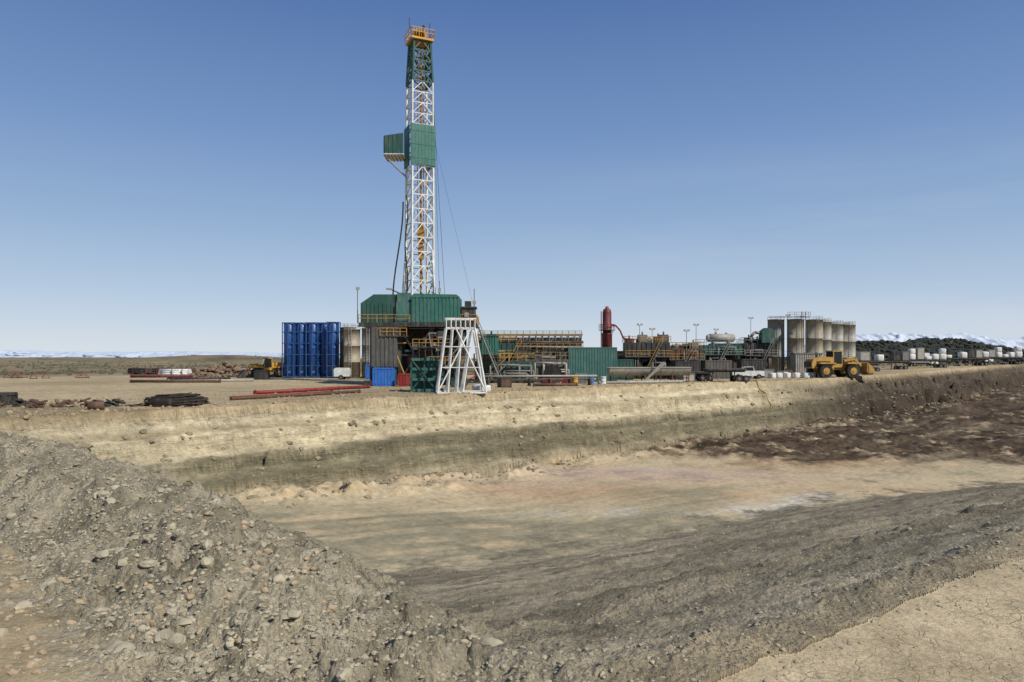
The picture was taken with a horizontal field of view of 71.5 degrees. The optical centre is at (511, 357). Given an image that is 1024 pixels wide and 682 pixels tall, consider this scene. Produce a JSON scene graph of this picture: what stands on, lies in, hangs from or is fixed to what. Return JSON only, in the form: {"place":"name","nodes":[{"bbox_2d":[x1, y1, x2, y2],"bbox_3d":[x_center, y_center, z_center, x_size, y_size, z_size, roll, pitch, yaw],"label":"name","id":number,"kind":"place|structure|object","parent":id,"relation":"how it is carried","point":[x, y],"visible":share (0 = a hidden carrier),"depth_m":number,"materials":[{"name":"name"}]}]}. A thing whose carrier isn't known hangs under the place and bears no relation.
{"place":"outdoors","nodes":[
{"label":"outdoors","id":0,"kind":"place"},
{"bbox_2d":[295,324,295,375],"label":"upright tank","id":1,"kind":"object","parent":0,"point":[295,350],"visible":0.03,"depth_m":142.46,"materials":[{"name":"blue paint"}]},
{"bbox_2d":[319,324,319,375],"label":"upright tank","id":2,"kind":"object","parent":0,"point":[319,350],"visible":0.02,"depth_m":142.44,"materials":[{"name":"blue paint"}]},
{"bbox_2d":[478,331,521,360],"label":"shaker deck","id":3,"kind":"structure","parent":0,"point":[505,349],"depth_m":117.70,"materials":[{"name":"metal"}]},
{"bbox_2d":[0,340,1023,681],"bbox_3d":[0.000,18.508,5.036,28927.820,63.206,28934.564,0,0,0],"label":"ground","id":4,"kind":"structure","parent":0,"point":[866,480],"depth_m":36.54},
{"bbox_2d":[0,392,17,405],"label":"steel container","id":5,"kind":"object","parent":4,"relation":"on","point":[6,398],"visible":0.75,"depth_m":59.32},
{"bbox_2d":[10,398,26,406],"bbox_3d":[-39.970,3.715,57.975,1.556,0.816,1.389,0,0,-9],"label":"scrap metal","id":6,"kind":"object","parent":4,"relation":"on","point":[20,402],"visible":0.73,"depth_m":57.56,"materials":[{"name":"metal"}]},
{"bbox_2d":[24,399,47,407],"bbox_3d":[-37.478,3.674,56.058,1.531,0.794,1.505,0,0,42],"label":"scrap metal","id":7,"kind":"object","parent":4,"relation":"on","point":[37,404],"visible":0.97,"depth_m":55.98,"materials":[{"name":"metal"}]},
{"bbox_2d":[49,399,67,406],"bbox_3d":[-36.525,3.818,57.395,1.531,0.841,1.518,0,0,-20],"label":"scrap metal","id":8,"kind":"object","parent":4,"relation":"on","point":[57,401],"visible":0.55,"depth_m":57.36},
{"bbox_2d":[54,399,77,407],"bbox_3d":[-35.735,3.722,56.959,1.592,0.679,1.317,0,0,-43],"label":"scrap metal","id":9,"kind":"object","parent":4,"relation":"on","point":[69,402],"visible":0.98,"depth_m":56.93,"materials":[{"name":"metal"}]},
{"bbox_2d":[77,397,102,406],"bbox_3d":[-34.271,3.696,58.024,1.322,0.873,1.773,0,0,27],"label":"scrap metal","id":10,"kind":"object","parent":4,"relation":"on","point":[83,400],"visible":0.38,"depth_m":57.68,"materials":[{"name":"metal"}]},
{"bbox_2d":[87,401,104,409],"bbox_3d":[-31.700,3.679,54.200,1.077,0.640,0.640,0,0,-22],"label":"steel pipe","id":11,"kind":"object","parent":4,"relation":"on","point":[95,405],"visible":0.92,"depth_m":53.99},
{"bbox_2d":[105,398,125,406],"bbox_3d":[-32.648,3.749,58.108,1.610,0.734,1.414,0,0,12],"label":"scrap metal","id":12,"kind":"object","parent":4,"relation":"on","point":[113,402],"visible":0.84,"depth_m":58.17,"materials":[{"name":"metal"}]},
{"bbox_2d":[127,367,158,374],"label":"pipe stack","id":13,"kind":"object","parent":4,"relation":"on","point":[135,371],"visible":0.61,"depth_m":164.71,"materials":[{"name":"metal"}]},
{"bbox_2d":[130,374,191,377],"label":"steel pipe","id":14,"kind":"object","parent":4,"relation":"on","point":[142,376],"visible":0.87,"depth_m":140.65,"materials":[{"name":"metal"}]},
{"bbox_2d":[120,392,214,406],"bbox_3d":[-28.201,3.441,58.691,8.220,1.168,3.310,0,0,0],"label":"cable coil heap","id":15,"kind":"object","parent":4,"relation":"on","point":[179,399],"visible":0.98,"depth_m":57.56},
{"bbox_2d":[151,367,196,374],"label":"pipe stack","id":16,"kind":"object","parent":4,"relation":"on","point":[156,370],"visible":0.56,"depth_m":158.94,"materials":[{"name":"metal"}]},
{"bbox_2d":[129,379,220,382],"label":"steel pipe","id":17,"kind":"object","parent":4,"relation":"on","point":[175,381],"visible":0.98,"depth_m":111.81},
{"bbox_2d":[158,368,191,374],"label":"pipe stack","id":18,"kind":"object","parent":4,"relation":"on","point":[171,371],"visible":0.73,"depth_m":148.84,"materials":[{"name":"white paint"}]},
{"bbox_2d":[167,377,229,379],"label":"steel pipe","id":19,"kind":"object","parent":4,"relation":"on","point":[173,378],"visible":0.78,"depth_m":129.21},
{"bbox_2d":[168,379,253,381],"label":"steel pipe","id":20,"kind":"object","parent":4,"relation":"on","point":[227,380],"visible":0.64,"depth_m":117.25,"materials":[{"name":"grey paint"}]},
{"bbox_2d":[161,361,274,376],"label":"rock heap","id":21,"kind":"object","parent":4,"relation":"on","point":[235,370],"visible":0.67,"depth_m":144.67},
{"bbox_2d":[237,358,283,377],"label":"wheel loader","id":22,"kind":"object","parent":4,"relation":"on","point":[275,368],"visible":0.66,"depth_m":140.34,"materials":[{"name":"yellow paint"}]},
{"bbox_2d":[254,370,269,379],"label":"storage crate","id":23,"kind":"object","parent":4,"relation":"on","point":[261,374],"visible":0.99,"depth_m":127.34,"materials":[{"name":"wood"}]},
{"bbox_2d":[234,390,332,396],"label":"steel pipe","id":24,"kind":"object","parent":4,"relation":"on","point":[284,393],"visible":0.29,"depth_m":73.34,"materials":[{"name":"metal"}]},
{"bbox_2d":[282,322,295,377],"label":"upright tank","id":25,"kind":"object","parent":4,"relation":"on","point":[288,343],"visible":0.89,"depth_m":138.98,"materials":[{"name":"metal"}]},
{"bbox_2d":[229,389,360,400],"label":"steel pipe","id":26,"kind":"object","parent":4,"relation":"on","point":[231,398],"visible":0.93,"depth_m":71.91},
{"bbox_2d":[294,322,308,377],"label":"upright tank","id":27,"kind":"object","parent":4,"relation":"on","point":[300,343],"visible":0.81,"depth_m":139.37,"materials":[{"name":"metal"}]},
{"bbox_2d":[253,384,369,394],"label":"steel pipe","id":28,"kind":"object","parent":4,"relation":"on","point":[256,392],"visible":0.94,"depth_m":82.79,"materials":[{"name":"metal"}]},
{"bbox_2d":[306,322,320,377],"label":"upright tank","id":29,"kind":"object","parent":4,"relation":"on","point":[312,343],"visible":0.93,"depth_m":138.98,"materials":[{"name":"metal"}]},
{"bbox_2d":[0,435,634,681],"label":"soil clods","id":30,"kind":"object","parent":4,"relation":"on","point":[169,637],"visible":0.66,"depth_m":8.20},
{"bbox_2d":[318,322,326,377],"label":"upright tank","id":31,"kind":"object","parent":4,"relation":"on","point":[323,349],"visible":0.63,"depth_m":139.37,"materials":[{"name":"metal"}]},
{"bbox_2d":[327,322,340,377],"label":"upright tank","id":32,"kind":"object","parent":4,"relation":"on","point":[333,343],"visible":0.91,"depth_m":136.99,"materials":[{"name":"metal"}]},
{"bbox_2d":[334,365,357,379],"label":"trailer","id":33,"kind":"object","parent":4,"relation":"on","point":[342,373],"depth_m":127.20,"materials":[{"name":"white paint"}]},
{"bbox_2d":[340,323,355,367],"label":"storage silo","id":34,"kind":"object","parent":4,"relation":"on","point":[342,347],"visible":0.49,"depth_m":138.21,"materials":[{"name":"grey metal"}]},
{"bbox_2d":[343,325,360,378],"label":"storage silo","id":35,"kind":"object","parent":4,"relation":"on","point":[352,334],"visible":0.88,"depth_m":134.67,"materials":[{"name":"beige paint"}]},
{"bbox_2d":[361,327,369,377],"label":"storage silo","id":36,"kind":"object","parent":4,"relation":"on","point":[365,345],"visible":0.34,"depth_m":135.11,"materials":[{"name":"grey metal"}]},
{"bbox_2d":[365,365,377,379],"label":"steel container","id":37,"kind":"object","parent":4,"relation":"on","point":[367,372],"visible":0.43,"depth_m":127.90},
{"bbox_2d":[373,368,394,385],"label":"steel container","id":38,"kind":"object","parent":4,"relation":"on","point":[383,376],"visible":1,"depth_m":98.44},
{"bbox_2d":[398,373,409,385],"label":"steel container","id":39,"kind":"object","parent":4,"relation":"on","point":[403,379],"visible":0.56,"depth_m":97.60,"materials":[{"name":"metal"}]},
{"bbox_2d":[1,377,825,419],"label":"pad rubble","id":40,"kind":"object","parent":4,"relation":"on","point":[28,415],"visible":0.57,"depth_m":67.45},
{"bbox_2d":[410,358,443,391],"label":"pipe rack","id":41,"kind":"object","parent":4,"relation":"on","point":[423,374],"visible":0.91,"depth_m":82.04,"materials":[{"name":"metal"}]},
{"bbox_2d":[356,17,500,384],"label":"drilling rig","id":42,"kind":"object","parent":4,"relation":"on","point":[404,326],"visible":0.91,"depth_m":104.80,"materials":[{"name":"white paint"}]},
{"bbox_2d":[396,293,410,321],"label":"door panel","id":43,"kind":"structure","parent":42,"relation":"in","point":[403,304],"depth_m":103.20,"materials":[{"name":"teal paint"}]},
{"bbox_2d":[450,378,466,386],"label":"storage crate","id":44,"kind":"object","parent":4,"relation":"on","point":[452,382],"visible":0.64,"depth_m":95.28,"materials":[{"name":"green paint"}]},
{"bbox_2d":[435,318,486,393],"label":"derrick stand","id":45,"kind":"object","parent":4,"relation":"on","point":[472,331],"visible":0.98,"depth_m":79.16,"materials":[{"name":"white paint"}]},
{"bbox_2d":[477,385,490,391],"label":"bulk bag","id":46,"kind":"object","parent":4,"relation":"on","point":[487,386],"visible":0.59,"depth_m":83.02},
{"bbox_2d":[480,335,499,380],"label":"generator house","id":47,"kind":"structure","parent":4,"relation":"on","point":[493,341],"depth_m":108.20,"materials":[{"name":"green paint"}]},
{"bbox_2d":[473,354,534,382],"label":"mud tank","id":48,"kind":"object","parent":4,"relation":"on","point":[518,365],"visible":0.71,"depth_m":110.67,"materials":[{"name":"metal"}]},
{"bbox_2d":[497,377,511,387],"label":"storage crate","id":49,"kind":"object","parent":4,"relation":"on","point":[504,381],"visible":0.94,"depth_m":94.39,"materials":[{"name":"metal"}]},
{"bbox_2d":[0,508,1021,681],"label":"stones","id":50,"kind":"object","parent":4,"relation":"on","point":[188,596],"visible":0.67,"depth_m":8.22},
{"bbox_2d":[0,342,1022,375],"bbox_3d":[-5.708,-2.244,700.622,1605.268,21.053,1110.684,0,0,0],"label":"sagebrush","id":51,"kind":"object","parent":4,"relation":"on","point":[112,371],"visible":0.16,"depth_m":257.63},
{"bbox_2d":[477,331,582,359],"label":"pipe gantry","id":52,"kind":"object","parent":4,"relation":"on","point":[554,345],"visible":0.38,"depth_m":120.88,"materials":[{"name":"beige metal"}]},
{"bbox_2d":[484,375,596,385],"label":"flow line","id":53,"kind":"object","parent":4,"relation":"on","point":[550,381],"visible":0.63,"depth_m":100.49,"materials":[{"name":"grey paint"}]},
{"bbox_2d":[516,348,568,381],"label":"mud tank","id":54,"kind":"object","parent":4,"relation":"on","point":[560,361],"visible":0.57,"depth_m":116.30,"materials":[{"name":"metal"}]},
{"bbox_2d":[541,377,555,382],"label":"steel container","id":55,"kind":"object","parent":4,"relation":"on","point":[546,381],"visible":0.45,"depth_m":102.25,"materials":[{"name":"metal"}]},
{"bbox_2d":[74,369,1023,511],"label":"slumped clods","id":56,"kind":"object","parent":4,"relation":"on","point":[317,458],"visible":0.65,"depth_m":70.69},
{"bbox_2d":[544,364,561,382],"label":"cable reel","id":57,"kind":"object","parent":4,"relation":"on","point":[552,369],"visible":0.59,"depth_m":111.20,"materials":[{"name":"black metal"}]},
{"bbox_2d":[533,383,577,385],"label":"steel pipe","id":58,"kind":"object","parent":4,"relation":"on","point":[555,384],"visible":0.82,"depth_m":98.35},
{"bbox_2d":[567,347,616,381],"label":"steel container","id":59,"kind":"object","parent":4,"relation":"on","point":[597,361],"visible":0.73,"depth_m":117.05,"materials":[{"name":"metal"}]},
{"bbox_2d":[599,306,634,346],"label":"gas separator","id":60,"kind":"object","parent":4,"relation":"on","point":[606,337],"visible":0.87,"depth_m":130.33,"materials":[{"name":"red paint"}]},
{"bbox_2d":[617,359,633,379],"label":"equipment house","id":61,"kind":"structure","parent":4,"relation":"on","point":[625,362],"depth_m":125.50,"materials":[{"name":"green paint"}]},
{"bbox_2d":[606,367,650,380],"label":"half round trough","id":62,"kind":"object","parent":4,"relation":"on","point":[629,371],"visible":0.88,"depth_m":113.09,"materials":[{"name":"grey paint"}]},
{"bbox_2d":[598,379,684,383],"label":"steel pipe","id":63,"kind":"object","parent":4,"relation":"on","point":[647,381],"visible":0.88,"depth_m":109.02,"materials":[{"name":"metal"}]},
{"bbox_2d":[262,494,1023,681],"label":"gravel clods","id":64,"kind":"object","parent":4,"relation":"on","point":[561,662],"visible":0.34,"depth_m":8.67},
{"bbox_2d":[622,332,671,378],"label":"centrifuge deck","id":65,"kind":"structure","parent":4,"relation":"on","point":[643,351],"depth_m":132.55,"materials":[{"name":"metal"}]},
{"bbox_2d":[644,362,664,380],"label":"screw conveyor","id":66,"kind":"object","parent":4,"relation":"on","point":[661,365],"visible":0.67,"depth_m":111.70,"materials":[{"name":"metal"}]},
{"bbox_2d":[651,367,691,381],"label":"half round trough","id":67,"kind":"object","parent":4,"relation":"on","point":[672,371],"visible":0.84,"depth_m":114.01,"materials":[{"name":"grey paint"}]},
{"bbox_2d":[666,340,704,376],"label":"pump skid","id":68,"kind":"object","parent":4,"relation":"on","point":[694,352],"visible":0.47,"depth_m":135.70,"materials":[{"name":"metal"}]},
{"bbox_2d":[671,361,700,379],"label":"equipment house","id":69,"kind":"structure","parent":4,"relation":"on","point":[695,365],"depth_m":127.57,"materials":[{"name":"metal"}]},
{"bbox_2d":[679,373,694,381],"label":"storage crate","id":70,"kind":"object","parent":4,"relation":"on","point":[691,377],"visible":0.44,"depth_m":117.40,"materials":[{"name":"grey paint"}]},
{"bbox_2d":[674,371,711,380],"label":"flatbed trailer","id":71,"kind":"object","parent":4,"relation":"on","point":[702,376],"visible":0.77,"depth_m":119.86,"materials":[{"name":"metal"}]},
{"bbox_2d":[701,360,731,378],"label":"equipment house","id":72,"kind":"structure","parent":4,"relation":"on","point":[717,364],"depth_m":132.54,"materials":[{"name":"grey paint"}]},
{"bbox_2d":[694,339,744,367],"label":"process platform","id":73,"kind":"structure","parent":4,"relation":"on","point":[723,352],"depth_m":148.55,"materials":[{"name":"metal"}]},
{"bbox_2d":[706,332,735,344],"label":"horizontal tank","id":74,"kind":"object","parent":73,"relation":"on","point":[713,338],"visible":0.99,"depth_m":149.30,"materials":[{"name":"metal"}]},
{"bbox_2d":[703,368,748,381],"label":"flatbed trailer","id":75,"kind":"object","parent":4,"relation":"on","point":[737,378],"visible":0.98,"depth_m":116.33,"materials":[{"name":"metal"}]},
{"bbox_2d":[732,367,764,378],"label":"pickup truck","id":76,"kind":"object","parent":4,"relation":"on","point":[750,371],"visible":0.55,"depth_m":131.97,"materials":[{"name":"white paint"}]},
{"bbox_2d":[737,359,766,376],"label":"equipment house","id":77,"kind":"structure","parent":4,"relation":"on","point":[759,364],"depth_m":142.52,"materials":[{"name":"metal"}]},
{"bbox_2d":[739,335,778,368],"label":"process platform","id":78,"kind":"structure","parent":4,"relation":"on","point":[755,349],"depth_m":149.55,"materials":[{"name":"metal"}]},
{"bbox_2d":[749,328,774,342],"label":"dust collector","id":79,"kind":"object","parent":78,"relation":"on","point":[766,335],"visible":0.99,"depth_m":148.50,"materials":[{"name":"green paint"}]},
{"bbox_2d":[768,316,784,372],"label":"storage silo","id":80,"kind":"object","parent":4,"relation":"on","point":[777,327],"visible":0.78,"depth_m":154.37,"materials":[{"name":"grey paint"}]},
{"bbox_2d":[787,316,804,367],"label":"storage silo","id":81,"kind":"object","parent":4,"relation":"on","point":[793,335],"visible":0.72,"depth_m":152.57,"materials":[{"name":"beige paint"}]},
{"bbox_2d":[787,312,810,352],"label":"silo catwalk","id":82,"kind":"object","parent":4,"relation":"on","point":[801,316],"visible":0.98,"depth_m":150.37,"materials":[{"name":"grey metal"}]},
{"bbox_2d":[789,353,822,374],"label":"metering shed","id":83,"kind":"structure","parent":4,"relation":"on","point":[797,360],"depth_m":146.20,"materials":[{"name":"grey paint"}]},
{"bbox_2d":[806,316,822,356],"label":"storage silo","id":84,"kind":"object","parent":4,"relation":"on","point":[814,335],"visible":0.67,"depth_m":151.55,"materials":[{"name":"beige paint"}]},
{"bbox_2d":[818,318,831,356],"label":"storage silo","id":85,"kind":"object","parent":4,"relation":"on","point":[827,334],"visible":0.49,"depth_m":153.47,"materials":[{"name":"grey paint"}]},
{"bbox_2d":[832,320,843,374],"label":"storage silo","id":86,"kind":"object","parent":4,"relation":"on","point":[837,335],"visible":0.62,"depth_m":154.03,"materials":[{"name":"grey paint"}]},
{"bbox_2d":[804,350,875,377],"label":"wheel loader","id":87,"kind":"object","parent":4,"relation":"on","point":[831,362],"visible":0.95,"depth_m":135.67,"materials":[{"name":"yellow paint"}]},
{"bbox_2d":[842,321,855,360],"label":"storage silo","id":88,"kind":"object","parent":4,"relation":"on","point":[849,339],"visible":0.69,"depth_m":154.55,"materials":[{"name":"grey paint"}]},
{"bbox_2d":[869,363,880,370],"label":"flatbed trailer","id":89,"kind":"object","parent":4,"relation":"on","point":[876,368],"visible":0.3,"depth_m":170.94,"materials":[{"name":"metal"}]},
{"bbox_2d":[859,361,911,369],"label":"flatbed trailer","id":90,"kind":"object","parent":4,"relation":"on","point":[899,367],"visible":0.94,"depth_m":182.01,"materials":[{"name":"metal"}]},
{"bbox_2d":[856,351,870,360],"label":"storage crate","id":91,"kind":"object","parent":90,"relation":"on","point":[863,355],"visible":0.95,"depth_m":181.90,"materials":[{"name":"grey paint"}]},
{"bbox_2d":[874,354,883,360],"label":"bulk bag","id":92,"kind":"object","parent":90,"relation":"on","point":[878,357],"visible":1,"depth_m":182.08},
{"bbox_2d":[889,354,900,360],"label":"storage crate","id":93,"kind":"object","parent":90,"relation":"on","point":[894,357],"visible":1,"depth_m":181.90,"materials":[{"name":"metal"}]},
{"bbox_2d":[898,351,909,360],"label":"storage crate","id":94,"kind":"object","parent":90,"relation":"on","point":[905,355],"visible":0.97,"depth_m":182.30,"materials":[{"name":"grey metal"}]},
{"bbox_2d":[784,337,1023,363],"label":"juniper scrub","id":95,"kind":"object","parent":4,"relation":"on","point":[936,345],"visible":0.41,"depth_m":497.88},
{"bbox_2d":[906,353,937,366],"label":"box truck","id":96,"kind":"object","parent":4,"relation":"on","point":[914,364],"visible":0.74,"depth_m":211.25,"materials":[{"name":"white paint"}]},
{"bbox_2d":[903,360,950,367],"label":"flatbed trailer","id":97,"kind":"object","parent":4,"relation":"on","point":[935,365],"visible":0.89,"depth_m":190.05,"materials":[{"name":"metal"}]},
{"bbox_2d":[913,347,924,359],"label":"storage crate","id":98,"kind":"object","parent":97,"relation":"on","point":[920,353],"visible":0.98,"depth_m":189.93,"materials":[{"name":"grey paint"}]},
{"bbox_2d":[946,358,990,365],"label":"flatbed trailer","id":99,"kind":"object","parent":4,"relation":"on","point":[977,363],"visible":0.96,"depth_m":204.38,"materials":[{"name":"metal"}]},
{"bbox_2d":[958,352,966,357],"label":"bulk bag","id":100,"kind":"object","parent":99,"relation":"on","point":[962,354],"visible":1,"depth_m":204.05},
{"bbox_2d":[964,349,975,357],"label":"storage crate","id":101,"kind":"object","parent":99,"relation":"on","point":[971,353],"visible":0.95,"depth_m":204.09,"materials":[{"name":"metal"}]},
{"bbox_2d":[976,350,982,357],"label":"storage crate","id":102,"kind":"object","parent":99,"relation":"on","point":[979,353],"visible":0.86,"depth_m":204.28,"materials":[{"name":"grey paint"}]},
{"bbox_2d":[960,351,992,363],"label":"box truck","id":103,"kind":"object","parent":4,"relation":"on","point":[970,361],"visible":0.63,"depth_m":244.08,"materials":[{"name":"white paint"}]},
{"bbox_2d":[983,357,1023,364],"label":"flatbed trailer","id":104,"kind":"object","parent":4,"relation":"on","point":[1014,362],"visible":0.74,"depth_m":220.18,"materials":[{"name":"metal"}]},
{"bbox_2d":[985,349,995,356],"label":"storage crate","id":105,"kind":"object","parent":104,"relation":"on","point":[992,352],"visible":0.95,"depth_m":219.74,"materials":[{"name":"grey paint"}]},
{"bbox_2d":[0,332,1023,357],"bbox_3d":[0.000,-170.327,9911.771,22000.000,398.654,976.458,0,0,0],"label":"mountains","id":106,"kind":"structure","parent":0,"point":[900,337],"depth_m":10140.42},
{"bbox_2d":[0,0,1023,357],"label":"sky","id":107,"kind":"structure","parent":0,"point":[176,175],"materials":[{"name":"blue"}]},
{"bbox_2d":[574,373,586,383],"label":"steel container","id":108,"kind":"object","parent":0,"point":[582,381],"visible":0.5,"depth_m":107.32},
{"bbox_2d":[708,343,739,358],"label":"equipment house","id":109,"kind":"structure","parent":0,"point":[724,344],"depth_m":156.53,"materials":[{"name":"green paint"}]},
{"bbox_2d":[763,369,774,377],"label":"storage crate","id":110,"kind":"object","parent":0,"point":[767,371],"visible":0.61,"depth_m":139.29,"materials":[{"name":"grey paint"}]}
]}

